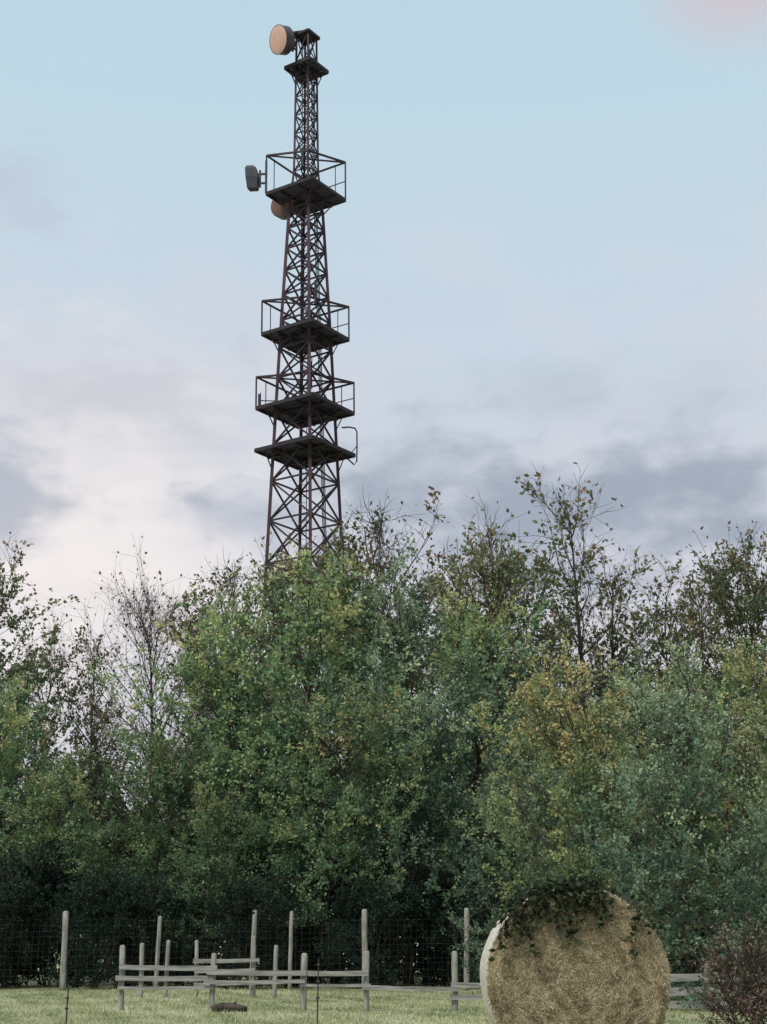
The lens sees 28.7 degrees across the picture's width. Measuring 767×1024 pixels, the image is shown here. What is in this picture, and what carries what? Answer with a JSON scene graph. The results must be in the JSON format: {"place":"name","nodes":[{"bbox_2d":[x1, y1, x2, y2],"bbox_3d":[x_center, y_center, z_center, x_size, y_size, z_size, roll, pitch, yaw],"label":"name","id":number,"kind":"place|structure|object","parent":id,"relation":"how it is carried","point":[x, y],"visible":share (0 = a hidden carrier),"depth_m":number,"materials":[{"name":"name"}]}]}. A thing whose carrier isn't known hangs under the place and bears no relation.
{"place":"outdoors","nodes":[
{"label":"outdoors","id":0,"kind":"place"},
{"bbox_2d":[0,951,766,1023],"bbox_3d":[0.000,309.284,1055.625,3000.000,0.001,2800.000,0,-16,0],"label":"ground","id":1,"kind":"structure","parent":0,"point":[102,984],"depth_m":27.66,"materials":[{"name":"green plant"}]},
{"bbox_2d":[0,885,26,988],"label":"shrub","id":2,"kind":"object","parent":1,"relation":"on","point":[7,923],"visible":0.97,"depth_m":40.33,"materials":[{"name":"green plant"}]},
{"bbox_2d":[0,671,59,912],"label":"tree","id":3,"kind":"object","parent":1,"relation":"on","point":[37,708],"visible":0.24,"depth_m":49.48,"materials":[{"name":"green plant"}]},
{"bbox_2d":[0,867,70,987],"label":"shrub","id":4,"kind":"object","parent":1,"relation":"on","point":[21,896],"visible":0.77,"depth_m":41.46,"materials":[{"name":"green plant"}]},
{"bbox_2d":[0,598,88,964],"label":"tree","id":5,"kind":"object","parent":1,"relation":"on","point":[62,698],"visible":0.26,"depth_m":60.35,"materials":[{"name":"green plant"}]},
{"bbox_2d":[0,671,92,957],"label":"tree","id":6,"kind":"object","parent":1,"relation":"on","point":[7,726],"visible":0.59,"depth_m":46.41,"materials":[{"name":"green plant"}]},
{"bbox_2d":[0,832,115,986],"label":"shrub","id":7,"kind":"object","parent":1,"relation":"on","point":[56,885],"visible":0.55,"depth_m":42.73,"materials":[{"name":"green plant"}]},
{"bbox_2d":[65,984,69,1023],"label":"fence stake","id":8,"kind":"object","parent":1,"relation":"on","point":[67,998],"visible":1,"depth_m":20.91,"materials":[{"name":"metal"}]},
{"bbox_2d":[0,531,136,859],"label":"tree","id":9,"kind":"object","parent":1,"relation":"on","point":[18,667],"visible":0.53,"depth_m":54.44,"materials":[{"name":"green plant"}]},
{"bbox_2d":[0,739,169,968],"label":"tree","id":10,"kind":"object","parent":1,"relation":"on","point":[45,801],"visible":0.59,"depth_m":44.55,"materials":[{"name":"green plant"}]},
{"bbox_2d":[45,625,148,976],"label":"tree","id":11,"kind":"object","parent":1,"relation":"on","point":[82,674],"visible":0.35,"depth_m":60.30,"materials":[{"name":"green plant"}]},
{"bbox_2d":[42,856,168,988],"bbox_3d":[-7.675,11.342,40.795,3.304,3.813,3.376,7,-18,-22],"label":"shrub","id":12,"kind":"object","parent":1,"relation":"on","point":[125,891],"visible":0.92,"depth_m":40.46,"materials":[{"name":"green plant"}]},
{"bbox_2d":[66,671,174,977],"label":"tree","id":13,"kind":"object","parent":1,"relation":"on","point":[104,752],"visible":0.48,"depth_m":56.80,"materials":[{"name":"green plant"}]},
{"bbox_2d":[88,869,203,987],"bbox_3d":[-6.606,11.677,41.629,3.184,3.597,3.117,-3,-17,9],"label":"shrub","id":14,"kind":"object","parent":1,"relation":"on","point":[156,890],"visible":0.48,"depth_m":41.40,"materials":[{"name":"green plant"}]},
{"bbox_2d":[42,533,261,964],"bbox_3d":[-9.328,9.704,60.569,9.118,17.672,9.704,12,-20,-35],"label":"tree","id":15,"kind":"object","parent":1,"relation":"on","point":[147,634],"visible":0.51,"depth_m":60.84,"materials":[{"name":"green plant"}]},
{"bbox_2d":[72,724,236,983],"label":"tree","id":16,"kind":"object","parent":1,"relation":"on","point":[158,842],"visible":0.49,"depth_m":46.89,"materials":[{"name":"green plant"}]},
{"bbox_2d":[116,698,229,875],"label":"tree","id":17,"kind":"object","parent":1,"relation":"on","point":[180,769],"visible":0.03,"depth_m":61.50,"materials":[{"name":"green plant"}]},
{"bbox_2d":[127,865,238,986],"bbox_3d":[-5.615,12.044,43.129,3.333,3.765,3.262,-5,-17,18],"label":"shrub","id":18,"kind":"object","parent":1,"relation":"on","point":[182,983],"visible":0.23,"depth_m":42.84,"materials":[{"name":"green plant"}]},
{"bbox_2d":[133,605,247,972],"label":"tree","id":19,"kind":"object","parent":1,"relation":"on","point":[176,680],"visible":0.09,"depth_m":59.61,"materials":[{"name":"green plant"}]},
{"bbox_2d":[139,776,271,982],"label":"tree","id":20,"kind":"object","parent":1,"relation":"on","point":[203,821],"visible":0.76,"depth_m":42.93,"materials":[{"name":"green plant"}]},
{"bbox_2d":[138,936,277,997],"bbox_3d":[-3.802,9.932,32.482,3.031,1.446,0.216,0,-16,0],"label":"rail fence","id":21,"kind":"object","parent":1,"relation":"on","point":[253,959],"visible":0.7,"depth_m":32.44,"materials":[{"name":"wood"}]},
{"bbox_2d":[98,635,339,975],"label":"tree","id":22,"kind":"object","parent":1,"relation":"on","point":[138,742],"visible":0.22,"depth_m":48.90,"materials":[{"name":"green plant"}]},
{"bbox_2d":[211,1001,247,1011],"bbox_3d":[-2.496,7.995,24.241,0.599,0.177,0.160,0,-16,0],"label":"log","id":23,"kind":"object","parent":1,"relation":"on","point":[228,1007],"visible":0.96,"depth_m":24.19,"materials":[{"name":"wood"}]},
{"bbox_2d":[127,544,331,975],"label":"tree","id":24,"kind":"object","parent":1,"relation":"on","point":[209,593],"visible":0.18,"depth_m":61.38,"materials":[{"name":"green plant"}]},
{"bbox_2d":[181,864,305,989],"bbox_3d":[-3.643,11.257,40.167,3.102,3.580,3.170,-10,-19,30],"label":"shrub","id":25,"kind":"object","parent":1,"relation":"on","point":[234,905],"visible":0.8,"depth_m":39.78,"materials":[{"name":"green plant"}]},
{"bbox_2d":[85,572,405,979],"bbox_3d":[-4.510,8.320,47.740,9.935,13.103,8.270,-8,-18,26],"label":"tree","id":26,"kind":"object","parent":1,"relation":"on","point":[197,669],"visible":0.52,"depth_m":48.12,"materials":[{"name":"green plant"}]},
{"bbox_2d":[174,533,377,966],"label":"tree","id":27,"kind":"object","parent":1,"relation":"on","point":[282,571],"visible":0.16,"depth_m":57.25,"materials":[{"name":"green plant"}]},
{"bbox_2d":[244,893,337,987],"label":"shrub","id":28,"kind":"object","parent":1,"relation":"on","point":[304,930],"visible":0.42,"depth_m":41.32,"materials":[{"name":"green plant"}]},
{"bbox_2d":[244,24,357,947],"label":"communication tower","id":29,"kind":"structure","parent":1,"relation":"on","point":[304,197],"depth_m":86.19,"materials":[{"name":"metal"}]},
{"bbox_2d":[172,531,463,983],"bbox_3d":[-1.775,7.623,47.433,9.188,14.257,8.992,-3,-16,9],"label":"tree","id":30,"kind":"object","parent":1,"relation":"on","point":[332,604],"visible":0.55,"depth_m":46.99,"materials":[{"name":"green plant"}]},
{"bbox_2d":[316,958,319,1023],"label":"fence stake","id":31,"kind":"object","parent":1,"relation":"on","point":[317,981],"visible":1,"depth_m":20.97,"materials":[{"name":"metal"}]},
{"bbox_2d":[219,508,437,976],"bbox_3d":[-1.738,8.688,60.218,9.534,19.475,8.498,-3,-17,11],"label":"tree","id":32,"kind":"object","parent":1,"relation":"on","point":[368,559],"visible":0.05,"depth_m":61.90,"materials":[{"name":"green plant"}]},
{"bbox_2d":[260,843,404,985],"bbox_3d":[-1.253,11.687,42.971,3.983,4.499,3.898,-7,-18,22],"label":"shrub","id":33,"kind":"object","parent":1,"relation":"on","point":[337,885],"visible":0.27,"depth_m":42.56,"materials":[{"name":"green plant"}]},
{"bbox_2d":[240,671,473,983],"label":"tree","id":34,"kind":"object","parent":1,"relation":"on","point":[287,831],"visible":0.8,"depth_m":42.72,"materials":[{"name":"green plant"}]},
{"bbox_2d":[305,869,423,987],"bbox_3d":[-0.616,11.360,40.359,3.006,3.469,3.071,-9,-19,28],"label":"shrub","id":35,"kind":"object","parent":1,"relation":"on","point":[356,901],"visible":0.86,"depth_m":40.37,"materials":[{"name":"green plant"}]},
{"bbox_2d":[0,908,754,990],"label":"wire fence","id":36,"kind":"object","parent":1,"relation":"on","point":[63,965],"visible":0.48,"depth_m":38.36,"materials":[{"name":"grey wood"}]},
{"bbox_2d":[0,762,766,975],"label":"distant woodland","id":37,"kind":"object","parent":1,"relation":"on","point":[46,960],"visible":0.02,"depth_m":63.54,"materials":[{"name":"green plant"}]},
{"bbox_2d":[271,484,511,976],"bbox_3d":[0.129,8.467,60.397,10.420,20.030,12.126,4,-17,-14],"label":"tree","id":38,"kind":"object","parent":1,"relation":"on","point":[373,566],"visible":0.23,"depth_m":62.64,"materials":[{"name":"green plant"}]},
{"bbox_2d":[335,851,463,986],"bbox_3d":[0.488,11.582,42.165,3.710,4.190,3.631,-2,-16,8],"label":"shrub","id":39,"kind":"object","parent":1,"relation":"on","point":[410,884],"visible":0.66,"depth_m":41.81,"materials":[{"name":"green plant"}]},
{"bbox_2d":[253,535,555,984],"bbox_3d":[0.797,7.614,47.230,9.867,14.208,9.060,13,-21,-38],"label":"tree","id":40,"kind":"object","parent":1,"relation":"on","point":[402,634],"visible":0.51,"depth_m":46.90,"materials":[{"name":"green plant"}]},
{"bbox_2d":[321,674,521,984],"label":"tree","id":41,"kind":"object","parent":1,"relation":"on","point":[455,802],"visible":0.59,"depth_m":43.67,"materials":[{"name":"green plant"}]},
{"bbox_2d":[115,945,766,1010],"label":"rail fence","id":42,"kind":"object","parent":1,"relation":"on","point":[303,974],"visible":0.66,"depth_m":25.67,"materials":[{"name":"grey wood"}]},
{"bbox_2d":[395,851,505,986],"bbox_3d":[2.051,12.001,43.584,3.702,4.182,3.623,-3,-17,11],"label":"shrub","id":43,"kind":"object","parent":1,"relation":"on","point":[437,948],"visible":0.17,"depth_m":43.22,"materials":[{"name":"green plant"}]},
{"bbox_2d":[364,489,545,975],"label":"tree","id":44,"kind":"object","parent":1,"relation":"on","point":[453,557],"visible":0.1,"depth_m":63.21,"materials":[{"name":"green plant"}]},
{"bbox_2d":[355,579,584,978],"bbox_3d":[2.923,8.659,49.961,8.810,13.671,8.623,2,-16,-6],"label":"tree","id":45,"kind":"object","parent":1,"relation":"on","point":[475,635],"visible":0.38,"depth_m":50.59,"materials":[{"name":"green plant"}]},
{"bbox_2d":[360,515,580,929],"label":"tree","id":46,"kind":"object","parent":1,"relation":"on","point":[498,575],"visible":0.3,"depth_m":58.67,"materials":[{"name":"green plant"}]},
{"bbox_2d":[444,878,523,988],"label":"shrub","id":47,"kind":"object","parent":1,"relation":"on","point":[482,915],"visible":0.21,"depth_m":40.19,"materials":[{"name":"green plant"}]},
{"bbox_2d":[483,854,557,933],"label":"shrub","id":48,"kind":"object","parent":1,"relation":"on","point":[512,866],"visible":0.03,"depth_m":41.38,"materials":[{"name":"green plant"}]},
{"bbox_2d":[417,671,647,951],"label":"tree","id":49,"kind":"object","parent":1,"relation":"on","point":[493,755],"visible":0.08,"depth_m":49.25,"materials":[{"name":"green plant"}]},
{"bbox_2d":[466,549,598,878],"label":"tree","id":50,"kind":"object","parent":1,"relation":"on","point":[553,616],"visible":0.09,"depth_m":62.46,"materials":[{"name":"green plant"}]},
{"bbox_2d":[446,747,635,980],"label":"tree","id":51,"kind":"object","parent":1,"relation":"on","point":[537,803],"visible":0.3,"depth_m":33.91,"materials":[{"name":"green plant"}]},
{"bbox_2d":[518,841,623,890],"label":"shrub","id":52,"kind":"object","parent":1,"relation":"on","point":[578,863],"visible":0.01,"depth_m":43.21,"materials":[{"name":"green plant"}]},
{"bbox_2d":[480,871,671,1023],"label":"hay bale","id":53,"kind":"object","parent":1,"relation":"on","point":[572,950],"visible":1,"depth_m":12.41,"materials":[{"name":"plant"}]},
{"bbox_2d":[499,595,652,869],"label":"tree","id":54,"kind":"object","parent":1,"relation":"on","point":[594,652],"visible":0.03,"depth_m":64.60,"materials":[{"name":"green plant"}]},
{"bbox_2d":[433,633,728,984],"bbox_3d":[4.229,7.032,30.590,5.830,9.211,5.564,-15,-22,41],"label":"tree","id":55,"kind":"object","parent":1,"relation":"on","point":[585,772],"visible":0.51,"depth_m":30.86,"materials":[{"name":"green plant"}]},
{"bbox_2d":[499,459,684,847],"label":"tree","id":56,"kind":"object","parent":1,"relation":"on","point":[571,584],"visible":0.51,"depth_m":59.35,"materials":[{"name":"green plant"}]},
{"bbox_2d":[519,543,671,871],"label":"tree","id":57,"kind":"object","parent":1,"relation":"on","point":[620,599],"visible":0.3,"depth_m":61.03,"materials":[{"name":"green plant"}]},
{"bbox_2d":[526,643,728,916],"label":"tree","id":58,"kind":"object","parent":1,"relation":"on","point":[612,683],"visible":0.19,"depth_m":47.94,"materials":[{"name":"green plant"}]},
{"bbox_2d":[616,884,692,973],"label":"shrub","id":59,"kind":"object","parent":1,"relation":"on","point":[657,922],"visible":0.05,"depth_m":40.40,"materials":[{"name":"green plant"}]},
{"bbox_2d":[554,636,766,1012],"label":"tree","id":60,"kind":"object","parent":1,"relation":"on","point":[688,724],"visible":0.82,"depth_m":28.02,"materials":[{"name":"green plant"}]},
{"bbox_2d":[574,554,766,973],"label":"tree","id":61,"kind":"object","parent":1,"relation":"on","point":[670,616],"visible":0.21,"depth_m":62.36,"materials":[{"name":"green plant"}]},
{"bbox_2d":[649,883,715,986],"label":"shrub","id":62,"kind":"object","parent":1,"relation":"on","point":[703,935],"visible":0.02,"depth_m":41.14,"materials":[{"name":"green plant"}]},
{"bbox_2d":[631,556,764,875],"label":"tree","id":63,"kind":"object","parent":1,"relation":"on","point":[709,614],"visible":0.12,"depth_m":61.18,"materials":[{"name":"green plant"}]},
{"bbox_2d":[630,636,766,1000],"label":"tree","id":64,"kind":"object","parent":1,"relation":"on","point":[753,675],"visible":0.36,"depth_m":31.15,"materials":[{"name":"green plant"}]},
{"bbox_2d":[633,616,766,923],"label":"tree","id":65,"kind":"object","parent":1,"relation":"on","point":[729,682],"visible":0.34,"depth_m":46.20,"materials":[{"name":"green plant"}]},
{"bbox_2d":[656,520,766,890],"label":"tree","id":66,"kind":"object","parent":1,"relation":"on","point":[724,607],"visible":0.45,"depth_m":56.54,"materials":[{"name":"green plant"}]},
{"bbox_2d":[667,855,763,984],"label":"shrub","id":67,"kind":"object","parent":1,"relation":"on","point":[718,901],"visible":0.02,"depth_m":43.19,"materials":[{"name":"green plant"}]},
{"bbox_2d":[678,560,766,813],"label":"tree","id":68,"kind":"object","parent":1,"relation":"on","point":[755,629],"visible":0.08,"depth_m":59.70,"materials":[{"name":"green plant"}]},
{"bbox_2d":[680,935,766,1023],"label":"shrub","id":69,"kind":"object","parent":1,"relation":"on","point":[729,1004],"visible":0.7,"depth_m":17.06,"materials":[{"name":"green plant"}]},
{"bbox_2d":[682,692,766,995],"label":"tree","id":70,"kind":"object","parent":1,"relation":"on","point":[757,884],"visible":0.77,"depth_m":25.67,"materials":[{"name":"green plant"}]},
{"bbox_2d":[694,906,766,1023],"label":"shrub","id":71,"kind":"object","parent":1,"relation":"on","point":[747,981],"visible":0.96,"depth_m":16.67,"materials":[{"name":"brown plant"}]},
{"bbox_2d":[703,876,766,952],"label":"shrub","id":72,"kind":"object","parent":1,"relation":"on","point":[747,904],"visible":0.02,"depth_m":40.30,"materials":[{"name":"green plant"}]},
{"bbox_2d":[0,0,766,948],"label":"sky","id":73,"kind":"structure","parent":0,"point":[546,245],"materials":[{"name":"blue"}]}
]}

